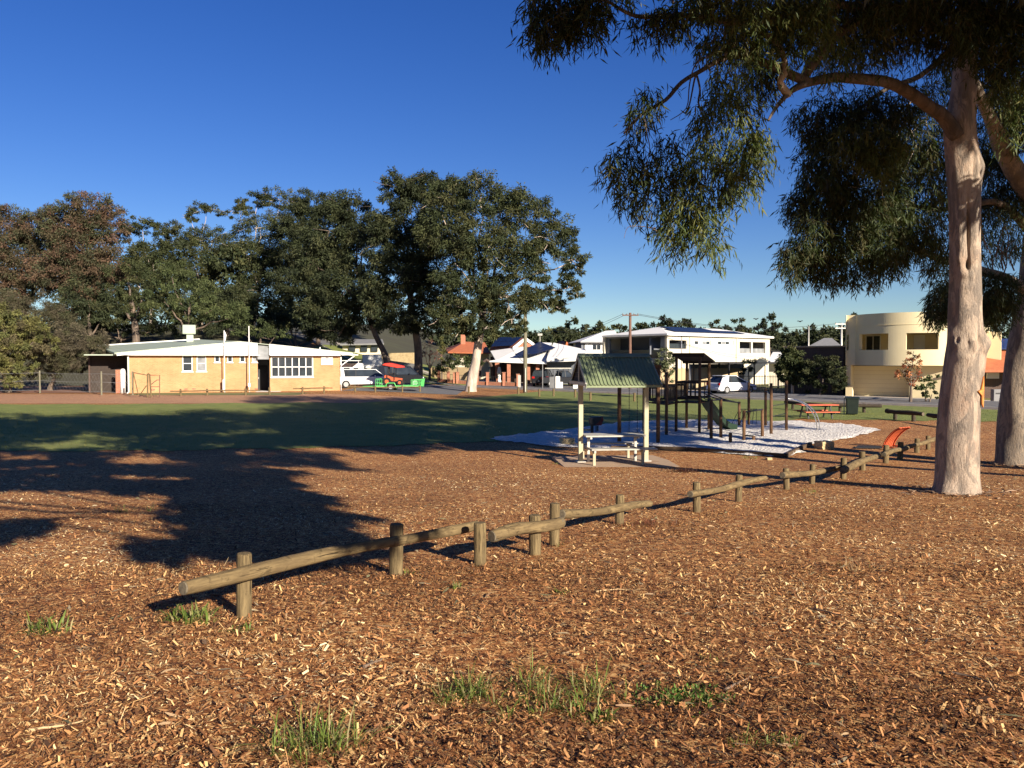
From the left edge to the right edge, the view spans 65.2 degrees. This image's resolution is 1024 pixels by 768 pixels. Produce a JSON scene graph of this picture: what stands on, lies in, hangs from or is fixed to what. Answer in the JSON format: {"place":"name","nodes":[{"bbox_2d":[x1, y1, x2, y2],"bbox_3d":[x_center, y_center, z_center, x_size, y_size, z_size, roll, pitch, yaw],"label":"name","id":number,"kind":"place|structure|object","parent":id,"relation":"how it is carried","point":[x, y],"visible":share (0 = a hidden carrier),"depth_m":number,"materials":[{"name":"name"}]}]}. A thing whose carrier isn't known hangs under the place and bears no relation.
{"place":"outdoors","nodes":[
{"label":"outdoors","id":0,"kind":"place"},
{"bbox_2d":[0,386,127,392],"bbox_3d":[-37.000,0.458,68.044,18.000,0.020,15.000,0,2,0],"label":"fence","id":1,"kind":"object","parent":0,"point":[35,389],"depth_m":68.06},
{"bbox_2d":[0,301,60,392],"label":"wattle tree","id":2,"kind":"object","parent":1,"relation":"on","point":[22,341],"visible":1,"depth_m":60.96,"materials":[{"name":"green plant"}]},
{"bbox_2d":[0,287,110,389],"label":"wattle tree","id":3,"kind":"object","parent":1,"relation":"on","point":[63,357],"visible":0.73,"depth_m":64.64,"materials":[{"name":"green plant"}]},
{"bbox_2d":[0,331,338,385],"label":"hill earth","id":4,"kind":"structure","parent":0,"point":[77,381],"depth_m":101.17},
{"bbox_2d":[0,203,70,303],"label":"gum tree","id":5,"kind":"object","parent":4,"relation":"on","point":[21,233],"visible":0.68,"depth_m":101.33,"materials":[{"name":"green plant"}]},
{"bbox_2d":[22,189,137,337],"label":"gum tree","id":6,"kind":"object","parent":4,"relation":"on","point":[66,253],"visible":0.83,"depth_m":97.31,"materials":[{"name":"brown plant"}]},
{"bbox_2d":[44,275,129,353],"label":"bushy tree","id":7,"kind":"object","parent":4,"relation":"on","point":[99,307],"visible":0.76,"depth_m":93.06,"materials":[{"name":"green plant"}]},
{"bbox_2d":[87,256,165,342],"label":"bushy tree","id":8,"kind":"object","parent":4,"relation":"on","point":[123,296],"visible":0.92,"depth_m":95.20,"materials":[{"name":"green plant"}]},
{"bbox_2d":[74,314,180,343],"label":"bushy tree","id":9,"kind":"object","parent":4,"relation":"on","point":[147,327],"visible":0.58,"depth_m":98.84,"materials":[{"name":"green plant"}]},
{"bbox_2d":[109,215,198,323],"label":"gum tree","id":10,"kind":"object","parent":4,"relation":"on","point":[140,248],"visible":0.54,"depth_m":113.99,"materials":[{"name":"green plant"}]},
{"bbox_2d":[140,259,252,338],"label":"bushy tree","id":11,"kind":"object","parent":4,"relation":"on","point":[200,313],"visible":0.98,"depth_m":91.01,"materials":[{"name":"green plant"}]},
{"bbox_2d":[0,230,410,336],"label":"hill wood","id":12,"kind":"object","parent":4,"relation":"on","point":[238,261],"visible":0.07,"depth_m":118.34,"materials":[{"name":"plant"}]},
{"bbox_2d":[158,200,252,330],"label":"gum tree","id":13,"kind":"object","parent":4,"relation":"on","point":[196,240],"visible":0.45,"depth_m":119.18,"materials":[{"name":"green plant"}]},
{"bbox_2d":[178,282,268,335],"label":"bushy tree","id":14,"kind":"object","parent":4,"relation":"on","point":[253,311],"visible":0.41,"depth_m":102.73,"materials":[{"name":"green plant"}]},
{"bbox_2d":[213,184,323,329],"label":"gum tree","id":15,"kind":"object","parent":4,"relation":"on","point":[259,250],"visible":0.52,"depth_m":115.12,"materials":[{"name":"green plant"}]},
{"bbox_2d":[313,345,465,384],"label":"slope grass","id":16,"kind":"structure","parent":0,"point":[359,356],"depth_m":105.05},
{"bbox_2d":[382,353,413,363],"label":"stone wall","id":17,"kind":"structure","parent":16,"relation":"on","point":[405,357],"depth_m":100.28,"materials":[{"name":"stone"}]},
{"bbox_2d":[0,324,892,373],"bbox_3d":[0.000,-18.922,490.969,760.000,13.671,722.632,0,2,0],"label":"scrub ground","id":18,"kind":"structure","parent":0,"point":[398,343],"depth_m":166.98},
{"bbox_2d":[552,316,590,345],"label":"distant tree","id":19,"kind":"object","parent":18,"relation":"on","point":[573,336],"visible":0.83,"depth_m":148.82,"materials":[{"name":"green plant"}]},
{"bbox_2d":[645,314,682,328],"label":"distant tree","id":20,"kind":"object","parent":18,"relation":"on","point":[664,322],"visible":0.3,"depth_m":159.30,"materials":[{"name":"green plant"}]},
{"bbox_2d":[429,323,1009,351],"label":"wood","id":21,"kind":"object","parent":18,"relation":"on","point":[549,334],"visible":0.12,"depth_m":184.36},
{"bbox_2d":[753,311,787,355],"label":"distant tree","id":22,"kind":"object","parent":18,"relation":"on","point":[771,330],"visible":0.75,"depth_m":149.14,"materials":[{"name":"green plant"}]},
{"bbox_2d":[770,331,806,349],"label":"distant tree","id":23,"kind":"object","parent":18,"relation":"on","point":[795,339],"visible":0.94,"depth_m":139.10,"materials":[{"name":"green plant"}]},
{"bbox_2d":[0,391,997,451],"bbox_3d":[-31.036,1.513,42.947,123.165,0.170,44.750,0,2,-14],"label":"lawn","id":24,"kind":"structure","parent":0,"point":[529,404],"depth_m":38.81,"materials":[{"name":"plant"}]},
{"bbox_2d":[793,404,839,418],"bbox_3d":[15.154,1.365,39.740,1.900,0.713,1.750,0,2,-4],"label":"orange picnic table","id":25,"kind":"object","parent":24,"relation":"on","point":[824,411],"visible":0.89,"depth_m":39.57,"materials":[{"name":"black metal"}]},
{"bbox_2d":[843,396,859,413],"bbox_3d":[17.990,1.170,42.380,0.725,1.020,0.800,1,2,18],"label":"rubbish bin","id":26,"kind":"object","parent":24,"relation":"on","point":[852,403],"visible":0.97,"depth_m":42.06,"materials":[{"name":"green plastic"}]},
{"bbox_2d":[885,409,924,421],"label":"lawn barrier","id":27,"kind":"object","parent":24,"relation":"on","point":[913,414],"visible":0.98,"depth_m":37.77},
{"bbox_2d":[0,343,1023,767],"bbox_3d":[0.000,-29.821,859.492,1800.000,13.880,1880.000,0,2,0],"label":"ground","id":28,"kind":"structure","parent":0,"point":[502,457],"depth_m":7.02,"materials":[{"name":"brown wood"}]},
{"bbox_2d":[16,610,73,636],"bbox_3d":[-3.324,1.696,5.704,0.466,0.142,0.467,0,2,0],"label":"grass weed","id":29,"kind":"object","parent":28,"relation":"on","point":[48,629],"depth_m":5.67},
{"bbox_2d":[0,371,133,394],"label":"wire fence","id":30,"kind":"object","parent":28,"relation":"on","point":[39,377],"visible":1,"depth_m":59.10,"materials":[{"name":"grey metal"}]},
{"bbox_2d":[153,598,221,626],"bbox_3d":[-2.432,1.692,5.987,0.583,0.174,0.564,0,2,0],"label":"grass weed","id":31,"kind":"object","parent":28,"relation":"on","point":[185,616],"depth_m":5.95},
{"bbox_2d":[0,394,428,402],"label":"mulch bed","id":32,"kind":"object","parent":28,"relation":"on","point":[118,398],"visible":0.98,"depth_m":54.45,"materials":[{"name":"wood"}]},
{"bbox_2d":[129,393,304,394],"bbox_3d":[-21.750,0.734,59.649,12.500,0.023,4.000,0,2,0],"label":"fence","id":33,"kind":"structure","parent":32,"relation":"on","point":[219,394],"depth_m":58.48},
{"bbox_2d":[84,325,357,392],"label":"brick hall","id":34,"kind":"structure","parent":28,"relation":"on","point":[190,362],"depth_m":62.84,"materials":[{"name":"brick"}]},
{"bbox_2d":[258,365,267,389],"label":"door","id":35,"kind":"structure","parent":34,"relation":"in","point":[262,369],"depth_m":66.16,"materials":[{"name":"black metal"}]},
{"bbox_2d":[271,357,312,376],"bbox_3d":[-17.781,-1.380,64.717,3.309,1.649,0.070,-1,2,-21],"label":"window","id":36,"kind":"structure","parent":34,"relation":"in","point":[280,366],"depth_m":64.71,"materials":[{"name":"glass"}]},
{"bbox_2d":[230,318,292,343],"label":"bushy tree","id":37,"kind":"object","parent":28,"relation":"on","point":[269,329],"visible":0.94,"depth_m":85.69,"materials":[{"name":"green plant"}]},
{"bbox_2d":[202,307,357,346],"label":"bushy tree","id":38,"kind":"object","parent":28,"relation":"on","point":[278,322],"visible":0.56,"depth_m":99.43,"materials":[{"name":"green plant"}]},
{"bbox_2d":[212,694,392,767],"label":"grass tuft","id":39,"kind":"object","parent":28,"relation":"on","point":[322,738],"visible":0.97,"depth_m":3.73,"materials":[{"name":"plant"}]},
{"bbox_2d":[262,186,356,345],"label":"gum tree","id":40,"kind":"object","parent":28,"relation":"on","point":[303,208],"visible":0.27,"depth_m":105.98,"materials":[{"name":"green plant"}]},
{"bbox_2d":[178,521,477,619],"bbox_3d":[-1.367,1.662,7.040,0.233,0.830,3.610,1,2,31],"label":"log barrier","id":41,"kind":"object","parent":28,"relation":"on","point":[243,573],"visible":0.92,"depth_m":6.33,"materials":[{"name":"wood"}]},
{"bbox_2d":[284,188,393,362],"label":"gum tree","id":42,"kind":"object","parent":28,"relation":"on","point":[348,231],"visible":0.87,"depth_m":83.80,"materials":[{"name":"green plant"}]},
{"bbox_2d":[340,339,383,354],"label":"hillside house","id":43,"kind":"structure","parent":28,"relation":"on","point":[365,346],"depth_m":112.89,"materials":[{"name":"paint"}]},
{"bbox_2d":[362,354,381,367],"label":"white wall","id":44,"kind":"structure","parent":28,"relation":"on","point":[370,361],"depth_m":98.46,"materials":[{"name":"paint"}]},
{"bbox_2d":[342,383,464,394],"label":"car park","id":45,"kind":"structure","parent":28,"relation":"on","point":[439,389],"depth_m":71.44,"materials":[{"name":"asphalt"}]},
{"bbox_2d":[340,369,383,387],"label":"van","id":46,"kind":"object","parent":45,"relation":"on","point":[358,376],"visible":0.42,"depth_m":71.16,"materials":[{"name":"white paint"}]},
{"bbox_2d":[363,378,424,390],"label":"equipment trailer","id":47,"kind":"object","parent":45,"relation":"on","point":[394,384],"visible":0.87,"depth_m":68.21,"materials":[{"name":"green paint"}]},
{"bbox_2d":[383,363,404,384],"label":"orange tractor","id":48,"kind":"object","parent":47,"relation":"on","point":[394,379],"visible":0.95,"depth_m":68.49,"materials":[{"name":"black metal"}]},
{"bbox_2d":[374,366,423,384],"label":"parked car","id":49,"kind":"object","parent":45,"relation":"on","point":[408,374],"visible":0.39,"depth_m":75.22,"materials":[{"name":"black paint"}]},
{"bbox_2d":[353,166,461,384],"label":"gum tree","id":50,"kind":"object","parent":28,"relation":"on","point":[412,276],"visible":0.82,"depth_m":79.22,"materials":[{"name":"green plant"}]},
{"bbox_2d":[433,353,485,376],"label":"hedge bush","id":51,"kind":"object","parent":28,"relation":"on","point":[458,362],"visible":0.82,"depth_m":91.69,"materials":[{"name":"green plant"}]},
{"bbox_2d":[425,658,508,706],"bbox_3d":[-0.251,1.631,4.430,0.544,0.195,0.523,0,2,0],"label":"grass tuft","id":52,"kind":"object","parent":28,"relation":"on","point":[478,685],"visible":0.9,"depth_m":4.37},
{"bbox_2d":[437,370,518,385],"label":"brick fence","id":53,"kind":"object","parent":28,"relation":"on","point":[456,378],"visible":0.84,"depth_m":89.57,"materials":[{"name":"orange brick"}]},
{"bbox_2d":[410,168,592,391],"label":"gum tree","id":54,"kind":"object","parent":28,"relation":"on","point":[485,303],"visible":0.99,"depth_m":70.59,"materials":[{"name":"green plant"}]},
{"bbox_2d":[0,421,1023,767],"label":"wood chips","id":55,"kind":"object","parent":28,"relation":"on","point":[426,703],"visible":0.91,"depth_m":5.31,"materials":[{"name":"wood"}]},
{"bbox_2d":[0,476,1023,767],"bbox_3d":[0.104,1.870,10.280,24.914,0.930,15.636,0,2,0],"label":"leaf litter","id":56,"kind":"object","parent":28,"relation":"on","point":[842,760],"visible":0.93,"depth_m":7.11,"materials":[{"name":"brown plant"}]},
{"bbox_2d":[474,514,565,565],"bbox_3d":[0.083,1.741,8.385,1.162,0.716,0.259,-2,2,-45],"label":"log barrier","id":57,"kind":"object","parent":28,"relation":"on","point":[535,526],"visible":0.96,"depth_m":8.23,"materials":[{"name":"wood"}]},
{"bbox_2d":[523,314,526,392],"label":"power pole","id":58,"kind":"object","parent":28,"relation":"on","point":[525,361],"visible":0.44,"depth_m":70.55,"materials":[{"name":"grey wood"}]},
{"bbox_2d":[439,647,639,723],"bbox_3d":[0.165,1.643,4.335,0.971,0.210,1.006,1,2,36],"label":"grass tuft","id":59,"kind":"object","parent":28,"relation":"on","point":[591,686],"visible":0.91,"depth_m":4.35,"materials":[{"name":"plant"}]},
{"bbox_2d":[549,494,652,545],"bbox_3d":[1.252,1.747,10.399,0.234,0.840,3.001,1,2,30],"label":"log barrier","id":60,"kind":"object","parent":28,"relation":"on","point":[619,507],"visible":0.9,"depth_m":9.84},
{"bbox_2d":[552,455,678,466],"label":"concrete slab","id":61,"kind":"structure","parent":28,"relation":"on","point":[609,461],"depth_m":22.05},
{"bbox_2d":[569,353,661,461],"bbox_3d":[2.800,0.650,22.079,2.100,2.985,2.500,0,2,-6],"label":"picnic shelter","id":62,"kind":"object","parent":61,"relation":"on","point":[614,370],"visible":1,"depth_m":21.65,"materials":[{"name":"green paint"}]},
{"bbox_2d":[574,433,657,465],"bbox_3d":[2.830,1.768,22.116,1.900,0.768,1.900,0,2,-6],"label":"picnic table","id":63,"kind":"object","parent":61,"relation":"on","point":[628,448],"visible":0.94,"depth_m":21.98,"materials":[{"name":"metal"}]},
{"bbox_2d":[276,332,997,409],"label":"kerb","id":64,"kind":"structure","parent":28,"relation":"on","point":[897,404],"depth_m":59.68,"materials":[{"name":"concrete"}]},
{"bbox_2d":[288,333,998,402],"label":"kerb","id":65,"kind":"structure","parent":28,"relation":"on","point":[750,393],"depth_m":64.56,"materials":[{"name":"concrete"}]},
{"bbox_2d":[325,339,989,400],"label":"footpath","id":66,"kind":"structure","parent":28,"relation":"on","point":[718,391],"depth_m":68.58,"materials":[{"name":"concrete"}]},
{"bbox_2d":[732,374,837,394],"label":"steel fence","id":67,"kind":"object","parent":66,"relation":"on","point":[767,376],"visible":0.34,"depth_m":69.11,"materials":[{"name":"black metal"}]},
{"bbox_2d":[653,346,674,383],"bbox_3d":[11.376,-0.697,59.935,2.260,4.399,1.659,0,2,0],"label":"olive tree","id":68,"kind":"object","parent":28,"relation":"on","point":[665,364],"visible":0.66,"depth_m":59.95,"materials":[{"name":"green plant"}]},
{"bbox_2d":[631,680,735,719],"bbox_3d":[0.936,1.705,4.343,0.612,0.059,0.572,0,2,0],"label":"clover patch","id":69,"kind":"object","parent":28,"relation":"on","point":[678,697],"visible":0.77,"depth_m":4.37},
{"bbox_2d":[611,442,811,457],"bbox_3d":[6.944,2.125,25.037,7.090,0.211,3.133,0,2,-10],"label":"sand edging","id":70,"kind":"object","parent":28,"relation":"on","point":[781,455],"visible":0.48,"depth_m":25.06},
{"bbox_2d":[687,474,767,511],"bbox_3d":[3.536,1.848,12.986,0.224,0.778,3.178,1,2,37],"label":"log barrier","id":71,"kind":"object","parent":28,"relation":"on","point":[697,492],"visible":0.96,"depth_m":12.50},
{"bbox_2d":[724,724,803,750],"bbox_3d":[1.188,1.672,3.794,0.392,0.075,0.230,0,2,7],"label":"grass tuft","id":72,"kind":"object","parent":28,"relation":"on","point":[767,741],"visible":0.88,"depth_m":3.78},
{"bbox_2d":[506,0,1023,494],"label":"gum tree","id":73,"kind":"object","parent":28,"relation":"on","point":[752,38],"visible":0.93,"depth_m":11.84,"materials":[{"name":"green plant"}]},
{"bbox_2d":[779,464,840,489],"bbox_3d":[6.126,1.951,16.312,0.241,0.726,3.446,1,2,40],"label":"log barrier","id":74,"kind":"object","parent":28,"relation":"on","point":[786,474],"visible":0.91,"depth_m":15.75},
{"bbox_2d":[796,353,848,394],"bbox_3d":[24.796,-0.553,63.323,2.637,3.908,4.569,-1,2,-39],"label":"dark shrub","id":75,"kind":"object","parent":28,"relation":"on","point":[826,370],"visible":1,"depth_m":63.10,"materials":[{"name":"green plant"}]},
{"bbox_2d":[839,451,883,478],"bbox_3d":[8.745,1.978,19.819,0.311,0.860,7.341,1,2,32],"label":"log barrier","id":76,"kind":"object","parent":28,"relation":"on","point":[860,462],"visible":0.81,"depth_m":18.18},
{"bbox_2d":[767,0,1023,465],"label":"gum tree","id":77,"kind":"object","parent":28,"relation":"on","point":[877,223],"visible":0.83,"depth_m":17.03,"materials":[{"name":"green plant"}]},
{"bbox_2d":[882,442,909,462],"bbox_3d":[10.691,2.071,22.454,0.298,0.782,2.426,1,2,40],"label":"log barrier","id":78,"kind":"object","parent":28,"relation":"on","point":[899,449],"visible":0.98,"depth_m":22.20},
{"bbox_2d":[882,427,909,447],"bbox_3d":[12.655,1.762,26.326,0.602,0.732,0.628,-1,2,-32],"label":"slide","id":79,"kind":"object","parent":28,"relation":"on","point":[892,437],"visible":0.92,"depth_m":26.38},
{"bbox_2d":[893,351,923,401],"bbox_3d":[27.259,-0.314,55.075,2.083,3.925,1.496,0,2,10],"label":"autumn tree","id":80,"kind":"object","parent":28,"relation":"on","point":[908,373],"visible":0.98,"depth_m":54.95,"materials":[{"name":"brown plant"}]},
{"bbox_2d":[904,436,935,452],"bbox_3d":[13.011,2.041,25.289,0.296,0.704,4.264,2,2,43],"label":"log barrier","id":81,"kind":"object","parent":28,"relation":"on","point":[916,444],"visible":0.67,"depth_m":24.94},
{"bbox_2d":[913,374,939,401],"bbox_3d":[28.609,0.468,55.386,2.305,2.344,1.075,-1,2,-23],"label":"garden shrub","id":82,"kind":"object","parent":28,"relation":"on","point":[921,387],"visible":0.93,"depth_m":55.38,"materials":[{"name":"green plant"}]},
{"bbox_2d":[867,459,1023,498],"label":"bark litter","id":83,"kind":"object","parent":28,"relation":"on","point":[970,495],"visible":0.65,"depth_m":14.77,"materials":[{"name":"brown wood"}]},
{"bbox_2d":[0,0,1023,336],"label":"sky","id":84,"kind":"structure","parent":0,"point":[161,107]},
{"bbox_2d":[293,334,998,406],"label":"road","id":85,"kind":"structure","parent":0,"point":[323,342],"depth_m":63.12,"materials":[{"name":"asphalt"}]},
{"bbox_2d":[537,369,572,386],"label":"work ute","id":86,"kind":"object","parent":85,"relation":"on","point":[564,375],"visible":0.46,"depth_m":85.72,"materials":[{"name":"white paint"}]},
{"bbox_2d":[706,375,755,393],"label":"parked car","id":87,"kind":"object","parent":85,"relation":"on","point":[726,384],"visible":0.84,"depth_m":68.59,"materials":[{"name":"white paint"}]},
{"bbox_2d":[490,419,879,455],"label":"sand","id":88,"kind":"structure","parent":0,"point":[796,434],"depth_m":29.90,"materials":[{"name":"sand"}]},
{"bbox_2d":[617,365,660,442],"bbox_3d":[4.350,0.812,27.473,1.517,2.930,0.226,0,2,8],"label":"swing","id":89,"kind":"object","parent":88,"relation":"on","point":[658,367],"visible":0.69,"depth_m":27.45,"materials":[{"name":"wood"}]},
{"bbox_2d":[642,353,819,441],"bbox_3d":[9.189,0.461,31.765,7.673,3.376,5.238,-1,2,-36],"label":"climbing frame","id":90,"kind":"object","parent":88,"relation":"on","point":[676,391],"visible":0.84,"depth_m":31.63,"materials":[{"name":"wood"}]},
{"bbox_2d":[479,377,989,399],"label":"yard ground","id":91,"kind":"structure","parent":0,"point":[768,387],"depth_m":78.37,"materials":[{"name":"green plant"}]},
{"bbox_2d":[431,367,469,379],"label":"garden wall","id":92,"kind":"structure","parent":91,"relation":"on","point":[462,370],"depth_m":98.25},
{"bbox_2d":[446,335,489,378],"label":"tiled house","id":93,"kind":"structure","parent":91,"relation":"on","point":[463,348],"depth_m":106.62,"materials":[{"name":"tile"}]},
{"bbox_2d":[479,337,534,381],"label":"gable house","id":94,"kind":"structure","parent":91,"relation":"on","point":[501,348],"depth_m":97.34,"materials":[{"name":"white brick"}]},
{"bbox_2d":[490,334,585,383],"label":"garage house","id":95,"kind":"structure","parent":91,"relation":"on","point":[539,354],"depth_m":92.08,"materials":[{"name":"white paint"}]},
{"bbox_2d":[568,330,615,352],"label":"white house","id":96,"kind":"structure","parent":91,"relation":"on","point":[586,343],"depth_m":101.18,"materials":[{"name":"paint"}]},
{"bbox_2d":[602,326,773,383],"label":"white house","id":97,"kind":"structure","parent":91,"relation":"on","point":[718,345],"depth_m":90.87,"materials":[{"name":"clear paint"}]},
{"bbox_2d":[660,367,741,388],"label":"tan fence","id":98,"kind":"object","parent":91,"relation":"on","point":[704,372],"visible":0.46,"depth_m":79.03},
{"bbox_2d":[689,362,777,388],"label":"carport","id":99,"kind":"object","parent":91,"relation":"on","point":[728,365],"visible":0.29,"depth_m":78.97,"materials":[{"name":"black metal"}]},
{"bbox_2d":[768,352,783,385],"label":"white roofed house","id":100,"kind":"structure","parent":91,"relation":"on","point":[774,355],"depth_m":89.40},
{"bbox_2d":[783,345,847,394],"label":"brown outbuilding","id":101,"kind":"structure","parent":91,"relation":"on","point":[823,351],"depth_m":67.70,"materials":[{"name":"brick"}]},
{"bbox_2d":[845,312,1001,397],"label":"cream building","id":102,"kind":"structure","parent":91,"relation":"on","point":[877,342],"depth_m":62.21,"materials":[{"name":"white paint"}]},
{"bbox_2d":[865,335,880,349],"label":"window","id":103,"kind":"structure","parent":102,"relation":"in","point":[872,342],"depth_m":65.42,"materials":[{"name":"black glass"}]},
{"bbox_2d":[854,370,902,374],"bbox_3d":[29.318,-0.908,63.325,4.289,0.339,0.050,1,2,37],"label":"garage door panel","id":104,"kind":"structure","parent":102,"relation":"in","point":[868,372],"depth_m":63.52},
{"bbox_2d":[853,392,908,396],"bbox_3d":[29.318,0.845,63.378,4.289,0.339,0.050,1,2,37],"label":"garage door panel","id":105,"kind":"structure","parent":102,"relation":"in","point":[854,393],"depth_m":63.43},
{"bbox_2d":[853,388,908,392],"bbox_3d":[29.318,0.494,63.367,4.289,0.339,0.050,1,2,37],"label":"garage door panel","id":106,"kind":"structure","parent":102,"relation":"in","point":[889,390],"depth_m":63.31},
{"bbox_2d":[854,383,908,387],"bbox_3d":[29.318,0.144,63.357,4.289,0.339,0.050,1,2,37],"label":"garage door panel","id":107,"kind":"structure","parent":102,"relation":"in","point":[860,385],"depth_m":63.46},
{"bbox_2d":[854,379,908,383],"bbox_3d":[29.318,-0.207,63.346,4.289,0.339,0.050,1,2,37],"label":"garage door panel","id":108,"kind":"structure","parent":102,"relation":"in","point":[882,381],"depth_m":63.32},
{"bbox_2d":[854,366,909,369],"bbox_3d":[29.318,-1.259,63.315,4.289,0.339,0.050,1,2,37],"label":"garage door panel","id":109,"kind":"structure","parent":102,"relation":"in","point":[855,367],"depth_m":63.43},
{"bbox_2d":[984,339,1007,397],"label":"solar tile house","id":110,"kind":"structure","parent":91,"relation":"on","point":[993,375],"depth_m":60.30,"materials":[{"name":"ceramic"}]},
{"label":"paved verge","id":111,"kind":"structure","parent":0,"visible":0},
{"bbox_2d":[773,345,807,393],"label":"street tree","id":112,"kind":"object","parent":111,"relation":"on","point":[789,364],"visible":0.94,"depth_m":65.51,"materials":[{"name":"green plant"}]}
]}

